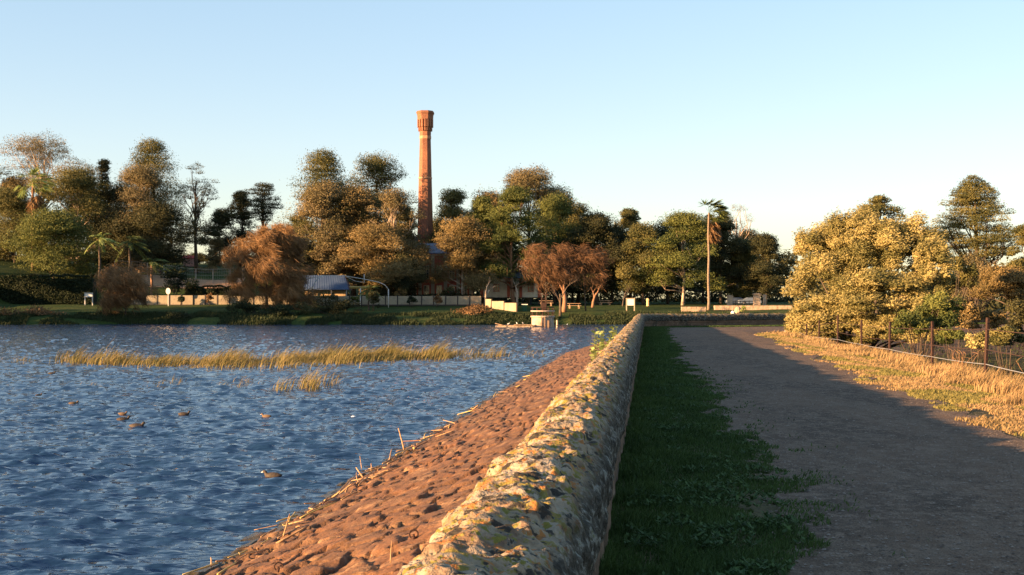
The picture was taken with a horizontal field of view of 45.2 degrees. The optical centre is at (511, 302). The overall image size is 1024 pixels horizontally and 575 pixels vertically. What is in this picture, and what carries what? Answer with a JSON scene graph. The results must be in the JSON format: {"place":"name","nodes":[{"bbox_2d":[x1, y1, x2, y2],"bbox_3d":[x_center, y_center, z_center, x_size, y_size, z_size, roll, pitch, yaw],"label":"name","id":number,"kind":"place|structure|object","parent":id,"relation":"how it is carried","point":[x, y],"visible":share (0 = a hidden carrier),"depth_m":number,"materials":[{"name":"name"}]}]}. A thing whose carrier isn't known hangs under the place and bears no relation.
{"place":"outdoors","nodes":[
{"label":"outdoors","id":0,"kind":"place"},
{"bbox_2d":[0,324,626,574],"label":"water","id":1,"kind":"structure","parent":0,"point":[90,484],"depth_m":35.86,"materials":[{"name":"blue liquid"}]},
{"bbox_2d":[49,337,515,370],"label":"reed bed","id":2,"kind":"object","parent":1,"relation":"in","point":[360,356],"visible":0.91,"depth_m":73.06,"materials":[{"name":"yellow plant"}]},
{"bbox_2d":[288,361,331,391],"bbox_3d":[-8.231,3.074,51.170,2.274,1.353,4.764,0,0,0],"label":"reed clump","id":3,"kind":"object","parent":1,"relation":"in","point":[310,382],"visible":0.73,"depth_m":50.97,"materials":[{"name":"yellow plant"}]},
{"bbox_2d":[531,293,554,326],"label":"water intake tower","id":4,"kind":"structure","parent":1,"relation":"in","point":[542,321],"depth_m":178.72,"materials":[{"name":"concrete"}]},
{"bbox_2d":[185,341,607,574],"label":"stone slope","id":5,"kind":"structure","parent":0,"point":[424,489],"depth_m":18.53,"materials":[{"name":"brown stone"}]},
{"bbox_2d":[589,325,617,362],"bbox_3d":[2.940,1.475,38.013,1.114,1.497,11.717,0,0,8],"label":"leafy plant","id":6,"kind":"object","parent":5,"relation":"on","point":[601,345],"visible":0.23,"depth_m":37.24,"materials":[{"name":"green plant"}]},
{"bbox_2d":[0,259,997,324],"bbox_3d":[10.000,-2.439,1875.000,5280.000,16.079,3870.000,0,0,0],"label":"ground","id":7,"kind":"structure","parent":0,"point":[614,307],"depth_m":218.70,"materials":[{"name":"green plant"}]},
{"bbox_2d":[0,182,30,262],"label":"gum tree","id":8,"kind":"object","parent":7,"relation":"on","point":[12,204],"visible":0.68,"depth_m":254.93,"materials":[{"name":"green plant"}]},
{"bbox_2d":[0,171,37,257],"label":"gum tree","id":9,"kind":"object","parent":7,"relation":"on","point":[10,179],"visible":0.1,"depth_m":264.07,"materials":[{"name":"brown plant"}]},
{"bbox_2d":[0,304,66,315],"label":"bank shrub","id":10,"kind":"object","parent":7,"relation":"on","point":[41,311],"visible":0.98,"depth_m":202.22,"materials":[{"name":"green plant"}]},
{"bbox_2d":[13,166,56,270],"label":"fan palm","id":11,"kind":"object","parent":7,"relation":"on","point":[36,200],"visible":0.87,"depth_m":249.41,"materials":[{"name":"green plant"}]},
{"bbox_2d":[0,273,96,304],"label":"clipped hedge","id":12,"kind":"object","parent":7,"relation":"on","point":[28,289],"visible":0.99,"depth_m":226.66,"materials":[{"name":"green plant"}]},
{"bbox_2d":[0,128,112,208],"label":"gum tree","id":13,"kind":"object","parent":7,"relation":"on","point":[38,149],"visible":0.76,"depth_m":263.61,"materials":[{"name":"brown plant"}]},
{"bbox_2d":[0,199,112,280],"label":"broad tree","id":14,"kind":"object","parent":7,"relation":"on","point":[44,227],"visible":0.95,"depth_m":237.98,"materials":[{"name":"green plant"}]},
{"bbox_2d":[34,163,124,269],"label":"gum tree","id":15,"kind":"object","parent":7,"relation":"on","point":[77,183],"visible":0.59,"depth_m":256.25,"materials":[{"name":"green plant"}]},
{"bbox_2d":[57,178,112,265],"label":"gum tree","id":16,"kind":"object","parent":7,"relation":"on","point":[71,205],"visible":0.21,"depth_m":264.67,"materials":[{"name":"green plant"}]},
{"bbox_2d":[84,232,121,291],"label":"feather palm","id":17,"kind":"object","parent":7,"relation":"on","point":[103,239],"visible":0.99,"depth_m":235.77,"materials":[{"name":"green plant"}]},
{"bbox_2d":[95,158,111,268],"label":"pine tree","id":18,"kind":"object","parent":7,"relation":"on","point":[104,163],"visible":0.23,"depth_m":268.72,"materials":[{"name":"green plant"}]},
{"bbox_2d":[84,180,133,268],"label":"broad tree","id":19,"kind":"object","parent":7,"relation":"on","point":[112,196],"visible":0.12,"depth_m":263.76,"materials":[{"name":"green plant"}]},
{"bbox_2d":[80,209,170,270],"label":"broad tree","id":20,"kind":"object","parent":7,"relation":"on","point":[104,225],"visible":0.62,"depth_m":254.44,"materials":[{"name":"green plant"}]},
{"bbox_2d":[90,258,161,315],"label":"weeping casuarina","id":21,"kind":"object","parent":7,"relation":"on","point":[123,287],"visible":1,"depth_m":202.90,"materials":[{"name":"brown plant"}]},
{"bbox_2d":[115,235,149,270],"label":"feather palm","id":22,"kind":"object","parent":7,"relation":"on","point":[132,245],"visible":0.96,"depth_m":239.79,"materials":[{"name":"green plant"}]},
{"bbox_2d":[87,162,186,272],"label":"gum tree","id":23,"kind":"object","parent":7,"relation":"on","point":[143,177],"visible":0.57,"depth_m":256.69,"materials":[{"name":"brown plant"}]},
{"bbox_2d":[104,134,193,268],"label":"hoop pine","id":24,"kind":"object","parent":7,"relation":"on","point":[152,160],"visible":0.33,"depth_m":265.49,"materials":[{"name":"green plant"}]},
{"bbox_2d":[142,258,172,293],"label":"feather palm","id":25,"kind":"object","parent":7,"relation":"on","point":[151,263],"visible":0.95,"depth_m":227.76,"materials":[{"name":"green plant"}]},
{"bbox_2d":[108,199,213,273],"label":"fig tree","id":26,"kind":"object","parent":7,"relation":"on","point":[163,215],"visible":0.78,"depth_m":254.02,"materials":[{"name":"green plant"}]},
{"bbox_2d":[97,275,245,287],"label":"earth bank","id":27,"kind":"structure","parent":7,"relation":"on","point":[158,280],"depth_m":249.75,"materials":[{"name":"soil"}]},
{"bbox_2d":[158,262,199,294],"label":"bank shrub","id":28,"kind":"object","parent":7,"relation":"on","point":[173,284],"visible":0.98,"depth_m":231.49,"materials":[{"name":"green plant"}]},
{"bbox_2d":[173,161,218,272],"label":"open tree","id":29,"kind":"object","parent":7,"relation":"on","point":[195,211],"visible":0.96,"depth_m":261.26,"materials":[{"name":"brown plant"}]},
{"bbox_2d":[184,285,236,295],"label":"clipped hedge","id":30,"kind":"object","parent":7,"relation":"on","point":[213,290],"visible":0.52,"depth_m":232.15,"materials":[{"name":"green plant"}]},
{"bbox_2d":[206,235,224,266],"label":"tree","id":31,"kind":"object","parent":7,"relation":"on","point":[218,243],"visible":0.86,"depth_m":271.42,"materials":[{"name":"green plant"}]},
{"bbox_2d":[198,207,241,265],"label":"broad tree","id":32,"kind":"object","parent":7,"relation":"on","point":[220,220],"visible":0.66,"depth_m":283.00,"materials":[{"name":"green plant"}]},
{"bbox_2d":[226,190,258,266],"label":"pine tree","id":33,"kind":"object","parent":7,"relation":"on","point":[240,203],"visible":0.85,"depth_m":285.18,"materials":[{"name":"green plant"}]},
{"bbox_2d":[224,298,293,314],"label":"bank shrub","id":34,"kind":"object","parent":7,"relation":"on","point":[243,306],"visible":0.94,"depth_m":202.37,"materials":[{"name":"green plant"}]},
{"bbox_2d":[242,182,284,227],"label":"pine tree","id":35,"kind":"object","parent":7,"relation":"on","point":[262,205],"visible":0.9,"depth_m":289.11,"materials":[{"name":"green plant"}]},
{"bbox_2d":[215,221,320,308],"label":"weeping casuarina","id":36,"kind":"object","parent":7,"relation":"on","point":[279,244],"visible":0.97,"depth_m":213.12,"materials":[{"name":"brown plant"}]},
{"bbox_2d":[270,277,307,309],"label":"bush","id":37,"kind":"object","parent":7,"relation":"on","point":[293,295],"visible":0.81,"depth_m":211.02,"materials":[{"name":"brown plant"}]},
{"bbox_2d":[269,145,373,274],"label":"hoop pine","id":38,"kind":"object","parent":7,"relation":"on","point":[319,167],"visible":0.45,"depth_m":243.32,"materials":[{"name":"green plant"}]},
{"bbox_2d":[131,295,516,311],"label":"panel fence","id":39,"kind":"object","parent":7,"relation":"on","point":[397,300],"visible":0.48,"depth_m":225.96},
{"bbox_2d":[294,290,362,314],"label":"bank shrub","id":40,"kind":"object","parent":7,"relation":"on","point":[332,307],"visible":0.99,"depth_m":204.67,"materials":[{"name":"green plant"}]},
{"bbox_2d":[304,275,352,295],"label":"picnic shelter","id":41,"kind":"object","parent":7,"relation":"on","point":[338,285],"visible":0.58,"depth_m":229.82,"materials":[{"name":"blue metal"}]},
{"bbox_2d":[290,173,373,275],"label":"gum tree","id":42,"kind":"object","parent":7,"relation":"on","point":[320,206],"visible":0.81,"depth_m":238.44,"materials":[{"name":"green plant"}]},
{"bbox_2d":[307,235,357,285],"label":"tree","id":43,"kind":"object","parent":7,"relation":"on","point":[320,256],"visible":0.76,"depth_m":237.04,"materials":[{"name":"green plant"}]},
{"bbox_2d":[311,180,382,295],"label":"gum tree","id":44,"kind":"object","parent":7,"relation":"on","point":[355,201],"visible":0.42,"depth_m":241.17,"materials":[{"name":"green plant"}]},
{"bbox_2d":[305,274,388,307],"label":"shade frame","id":45,"kind":"object","parent":7,"relation":"on","point":[356,287],"visible":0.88,"depth_m":221.91,"materials":[{"name":"white paint"}]},
{"bbox_2d":[329,204,385,295],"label":"broad tree","id":46,"kind":"object","parent":7,"relation":"on","point":[368,218],"visible":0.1,"depth_m":243.47,"materials":[{"name":"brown plant"}]},
{"bbox_2d":[348,150,408,225],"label":"gum tree","id":47,"kind":"object","parent":7,"relation":"on","point":[374,170],"visible":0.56,"depth_m":251.08,"materials":[{"name":"green plant"}]},
{"bbox_2d":[336,222,436,294],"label":"broad tree","id":48,"kind":"object","parent":7,"relation":"on","point":[382,238],"visible":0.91,"depth_m":232.65,"materials":[{"name":"green plant"}]},
{"bbox_2d":[0,309,787,324],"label":"bank grass","id":49,"kind":"structure","parent":7,"relation":"on","point":[365,318],"depth_m":199.90,"materials":[{"name":"green plant"}]},
{"bbox_2d":[363,186,429,295],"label":"gum tree","id":50,"kind":"object","parent":7,"relation":"on","point":[395,201],"visible":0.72,"depth_m":238.74,"materials":[{"name":"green plant"}]},
{"bbox_2d":[365,249,431,295],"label":"fig tree","id":51,"kind":"object","parent":7,"relation":"on","point":[407,286],"visible":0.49,"depth_m":233.15,"materials":[{"name":"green plant"}]},
{"bbox_2d":[374,203,428,295],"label":"broad tree","id":52,"kind":"object","parent":7,"relation":"on","point":[416,224],"visible":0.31,"depth_m":242.12,"materials":[{"name":"green plant"}]},
{"bbox_2d":[416,110,433,242],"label":"brick chimney","id":53,"kind":"object","parent":7,"relation":"on","point":[424,122],"visible":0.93,"depth_m":260.79,"materials":[{"name":"orange brick"}]},
{"bbox_2d":[407,237,473,295],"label":"brick engine house","id":54,"kind":"structure","parent":7,"relation":"on","point":[428,288],"depth_m":247.96,"materials":[{"name":"brown brick"}]},
{"bbox_2d":[419,185,470,242],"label":"broad tree","id":55,"kind":"object","parent":7,"relation":"on","point":[453,198],"visible":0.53,"depth_m":260.60,"materials":[{"name":"green plant"}]},
{"bbox_2d":[425,212,509,294],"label":"gum tree","id":56,"kind":"object","parent":7,"relation":"on","point":[461,238],"visible":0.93,"depth_m":236.04,"materials":[{"name":"green plant"}]},
{"bbox_2d":[452,303,494,314],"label":"bank shrub","id":57,"kind":"object","parent":7,"relation":"on","point":[469,310],"visible":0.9,"depth_m":203.25,"materials":[{"name":"brown plant"}]},
{"bbox_2d":[459,195,512,303],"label":"gum tree","id":58,"kind":"object","parent":7,"relation":"on","point":[482,205],"visible":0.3,"depth_m":244.77,"materials":[{"name":"green plant"}]},
{"bbox_2d":[460,187,521,298],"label":"gum tree","id":59,"kind":"object","parent":7,"relation":"on","point":[493,196],"visible":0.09,"depth_m":256.12,"materials":[{"name":"green plant"}]},
{"bbox_2d":[464,219,529,300],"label":"gum tree","id":60,"kind":"object","parent":7,"relation":"on","point":[514,247],"visible":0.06,"depth_m":246.77,"materials":[{"name":"green plant"}]},
{"bbox_2d":[478,270,540,304],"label":"cream hall","id":61,"kind":"structure","parent":7,"relation":"on","point":[502,290],"depth_m":243.00,"materials":[{"name":"paint"}]},
{"bbox_2d":[1,247,1020,311],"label":"distant wood","id":62,"kind":"object","parent":7,"relation":"on","point":[990,306],"visible":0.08,"depth_m":288.70,"materials":[{"name":"green plant"}]},
{"bbox_2d":[474,184,560,302],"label":"gum tree","id":63,"kind":"object","parent":7,"relation":"on","point":[517,196],"visible":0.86,"depth_m":238.53,"materials":[{"name":"green plant"}]},
{"bbox_2d":[498,163,573,302],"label":"gum tree","id":64,"kind":"object","parent":7,"relation":"on","point":[528,177],"visible":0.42,"depth_m":263.64,"materials":[{"name":"green plant"}]},
{"bbox_2d":[518,241,580,309],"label":"weeping casuarina","id":65,"kind":"object","parent":7,"relation":"on","point":[535,272],"visible":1,"depth_m":211.16,"materials":[{"name":"brown plant"}]},
{"bbox_2d":[531,180,577,299],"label":"broad tree","id":66,"kind":"object","parent":7,"relation":"on","point":[561,190],"visible":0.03,"depth_m":269.87,"materials":[{"name":"green plant"}]},
{"bbox_2d":[517,190,594,304],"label":"gum tree","id":67,"kind":"object","parent":7,"relation":"on","point":[553,209],"visible":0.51,"depth_m":248.01,"materials":[{"name":"green plant"}]},
{"bbox_2d":[546,229,598,302],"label":"broad tree","id":68,"kind":"object","parent":7,"relation":"on","point":[570,291],"visible":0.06,"depth_m":261.90,"materials":[{"name":"green plant"}]},
{"bbox_2d":[558,198,591,302],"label":"broad tree","id":69,"kind":"object","parent":7,"relation":"on","point":[581,209],"visible":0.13,"depth_m":260.82,"materials":[{"name":"green plant"}]},
{"bbox_2d":[560,242,614,310],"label":"weeping casuarina","id":70,"kind":"object","parent":7,"relation":"on","point":[594,259],"visible":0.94,"depth_m":212.49,"materials":[{"name":"brown plant"}]},
{"bbox_2d":[562,209,634,304],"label":"fig tree","id":71,"kind":"object","parent":7,"relation":"on","point":[596,229],"visible":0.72,"depth_m":244.44,"materials":[{"name":"green plant"}]},
{"bbox_2d":[583,222,631,303],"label":"broad tree","id":72,"kind":"object","parent":7,"relation":"on","point":[622,238],"visible":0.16,"depth_m":257.51,"materials":[{"name":"green plant"}]},
{"bbox_2d":[614,207,640,297],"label":"gum tree","id":73,"kind":"object","parent":7,"relation":"on","point":[629,217],"visible":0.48,"depth_m":261.09,"materials":[{"name":"green plant"}]},
{"bbox_2d":[614,221,677,304],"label":"broad tree","id":74,"kind":"object","parent":7,"relation":"on","point":[637,232],"visible":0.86,"depth_m":242.03,"materials":[{"name":"green plant"}]},
{"bbox_2d":[633,219,706,303],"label":"broad tree","id":75,"kind":"object","parent":7,"relation":"on","point":[662,230],"visible":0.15,"depth_m":261.65,"materials":[{"name":"green plant"}]},
{"bbox_2d":[631,208,728,304],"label":"gum tree","id":76,"kind":"object","parent":7,"relation":"on","point":[688,227],"visible":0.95,"depth_m":240.45,"materials":[{"name":"green plant"}]},
{"bbox_2d":[669,225,734,302],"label":"broad tree","id":77,"kind":"object","parent":7,"relation":"on","point":[703,296],"visible":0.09,"depth_m":267.82,"materials":[{"name":"green plant"}]},
{"bbox_2d":[698,199,731,309],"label":"fan palm","id":78,"kind":"object","parent":7,"relation":"on","point":[714,236],"visible":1,"depth_m":217.81,"materials":[{"name":"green plant"}]},
{"bbox_2d":[686,212,757,303],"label":"gum tree","id":79,"kind":"object","parent":7,"relation":"on","point":[727,240],"visible":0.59,"depth_m":248.22,"materials":[{"name":"green plant"}]},
{"bbox_2d":[727,204,752,291],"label":"open tree","id":80,"kind":"object","parent":7,"relation":"on","point":[746,230],"visible":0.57,"depth_m":261.81,"materials":[{"name":"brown plant"}]},
{"bbox_2d":[722,235,772,298],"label":"broad tree","id":81,"kind":"object","parent":7,"relation":"on","point":[749,258],"visible":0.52,"depth_m":250.35,"materials":[{"name":"green plant"}]},
{"bbox_2d":[714,306,791,309],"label":"stone wall","id":82,"kind":"structure","parent":7,"relation":"on","point":[750,307],"depth_m":215.71,"materials":[{"name":"stone"}]},
{"bbox_2d":[740,231,795,303],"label":"broad tree","id":83,"kind":"object","parent":7,"relation":"on","point":[764,246],"visible":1,"depth_m":242.58,"materials":[{"name":"green plant"}]},
{"bbox_2d":[848,194,906,312],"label":"open tree","id":84,"kind":"object","parent":7,"relation":"on","point":[877,202],"visible":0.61,"depth_m":119.52,"materials":[{"name":"green plant"}]},
{"bbox_2d":[947,247,1002,307],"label":"open tree","id":85,"kind":"object","parent":7,"relation":"on","point":[969,258],"visible":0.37,"depth_m":104.44,"materials":[{"name":"green plant"}]},
{"bbox_2d":[931,174,1023,306],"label":"hoop pine","id":86,"kind":"object","parent":7,"relation":"on","point":[975,214],"visible":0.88,"depth_m":123.85,"materials":[{"name":"green plant"}]},
{"bbox_2d":[1004,223,1023,273],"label":"broad tree","id":87,"kind":"object","parent":7,"relation":"on","point":[1018,231],"visible":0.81,"depth_m":118.16,"materials":[{"name":"green plant"}]},
{"bbox_2d":[0,0,1023,299],"label":"sky","id":88,"kind":"structure","parent":0,"point":[791,113],"materials":[{"name":"blue"}]},
{"bbox_2d":[611,326,1023,574],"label":"embankment","id":89,"kind":"structure","parent":0,"point":[764,507],"depth_m":12.39,"materials":[{"name":"plant"}]},
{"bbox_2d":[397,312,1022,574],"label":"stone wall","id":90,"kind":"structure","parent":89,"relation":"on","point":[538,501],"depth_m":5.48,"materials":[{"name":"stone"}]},
{"bbox_2d":[599,326,834,574],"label":"verge grass","id":91,"kind":"structure","parent":89,"relation":"on","point":[658,346],"depth_m":10.75,"materials":[{"name":"green plant"}]},
{"bbox_2d":[624,358,811,574],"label":"verge weeds","id":92,"kind":"object","parent":89,"relation":"on","point":[730,525],"visible":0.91,"depth_m":9.53,"materials":[{"name":"green plant"}]},
{"bbox_2d":[651,323,985,327],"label":"verge grass","id":93,"kind":"structure","parent":89,"relation":"on","point":[732,326],"depth_m":79.78,"materials":[{"name":"green plant"}]},
{"bbox_2d":[780,199,958,350],"bbox_3d":[18.071,-1.201,63.711,9.808,8.635,7.203,0,0,33],"label":"bush","id":94,"kind":"object","parent":89,"relation":"on","point":[841,261],"visible":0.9,"depth_m":63.21,"materials":[{"name":"yellow plant"}]},
{"bbox_2d":[754,332,1023,435],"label":"shoulder grass","id":95,"kind":"structure","parent":89,"relation":"on","point":[1011,423],"depth_m":23.39,"materials":[{"name":"beige plant"}]},
{"bbox_2d":[784,315,1023,388],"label":"wire fence","id":96,"kind":"object","parent":89,"relation":"on","point":[986,329],"visible":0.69,"depth_m":33.00,"materials":[{"name":"wood"}]},
{"bbox_2d":[883,289,968,359],"bbox_3d":[19.013,1.464,56.688,4.033,4.124,2.347,0,0,-20],"label":"dark bush","id":97,"kind":"object","parent":89,"relation":"on","point":[943,314],"visible":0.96,"depth_m":56.40,"materials":[{"name":"green plant"}]},
{"bbox_2d":[833,330,1023,379],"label":"paddock grass","id":98,"kind":"structure","parent":89,"relation":"on","point":[977,357],"depth_m":73.86,"materials":[{"name":"plant"}]},
{"bbox_2d":[934,327,965,365],"bbox_3d":[17.858,2.232,50.033,0.890,2.465,1.473,0,0,-42],"label":"scrub bush","id":99,"kind":"object","parent":89,"relation":"on","point":[946,337],"visible":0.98,"depth_m":49.97,"materials":[{"name":"green plant"}]},
{"bbox_2d":[933,252,979,311],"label":"scrub bush","id":100,"kind":"object","parent":89,"relation":"on","point":[970,273],"visible":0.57,"depth_m":83.85,"materials":[{"name":"green plant"}]},
{"bbox_2d":[964,331,991,368],"bbox_3d":[15.909,2.034,41.995,0.951,2.141,0.856,0,0,0],"label":"bush","id":101,"kind":"object","parent":89,"relation":"on","point":[977,341],"visible":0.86,"depth_m":41.82,"materials":[{"name":"yellow plant"}]},
{"bbox_2d":[955,301,1010,358],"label":"scrub bush","id":102,"kind":"object","parent":89,"relation":"on","point":[972,313],"visible":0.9,"depth_m":73.40,"materials":[{"name":"green plant"}]},
{"bbox_2d":[966,262,1023,323],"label":"broad tree","id":103,"kind":"object","parent":89,"relation":"on","point":[1008,280],"visible":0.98,"depth_m":87.36,"materials":[{"name":"green plant"}]},
{"bbox_2d":[989,325,1023,377],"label":"scrub bush","id":104,"kind":"object","parent":89,"relation":"on","point":[998,338],"visible":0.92,"depth_m":55.81,"materials":[{"name":"green plant"}]},
{"bbox_2d":[1005,296,1023,346],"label":"scrub bush","id":105,"kind":"object","parent":89,"relation":"on","point":[1016,322],"visible":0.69,"depth_m":77.67,"materials":[{"name":"green plant"}]},
{"bbox_2d":[667,324,1023,574],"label":"path","id":106,"kind":"structure","parent":0,"point":[727,339],"depth_m":12.57,"materials":[{"name":"grey gravel"}]},
{"bbox_2d":[688,366,928,558],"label":"edge grass","id":107,"kind":"structure","parent":106,"relation":"on","point":[801,511],"depth_m":10.96,"materials":[{"name":"green plant"}]},
{"bbox_2d":[762,330,1023,405],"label":"dry grass","id":108,"kind":"structure","parent":0,"point":[989,382],"depth_m":27.97,"materials":[{"name":"beige plant"}]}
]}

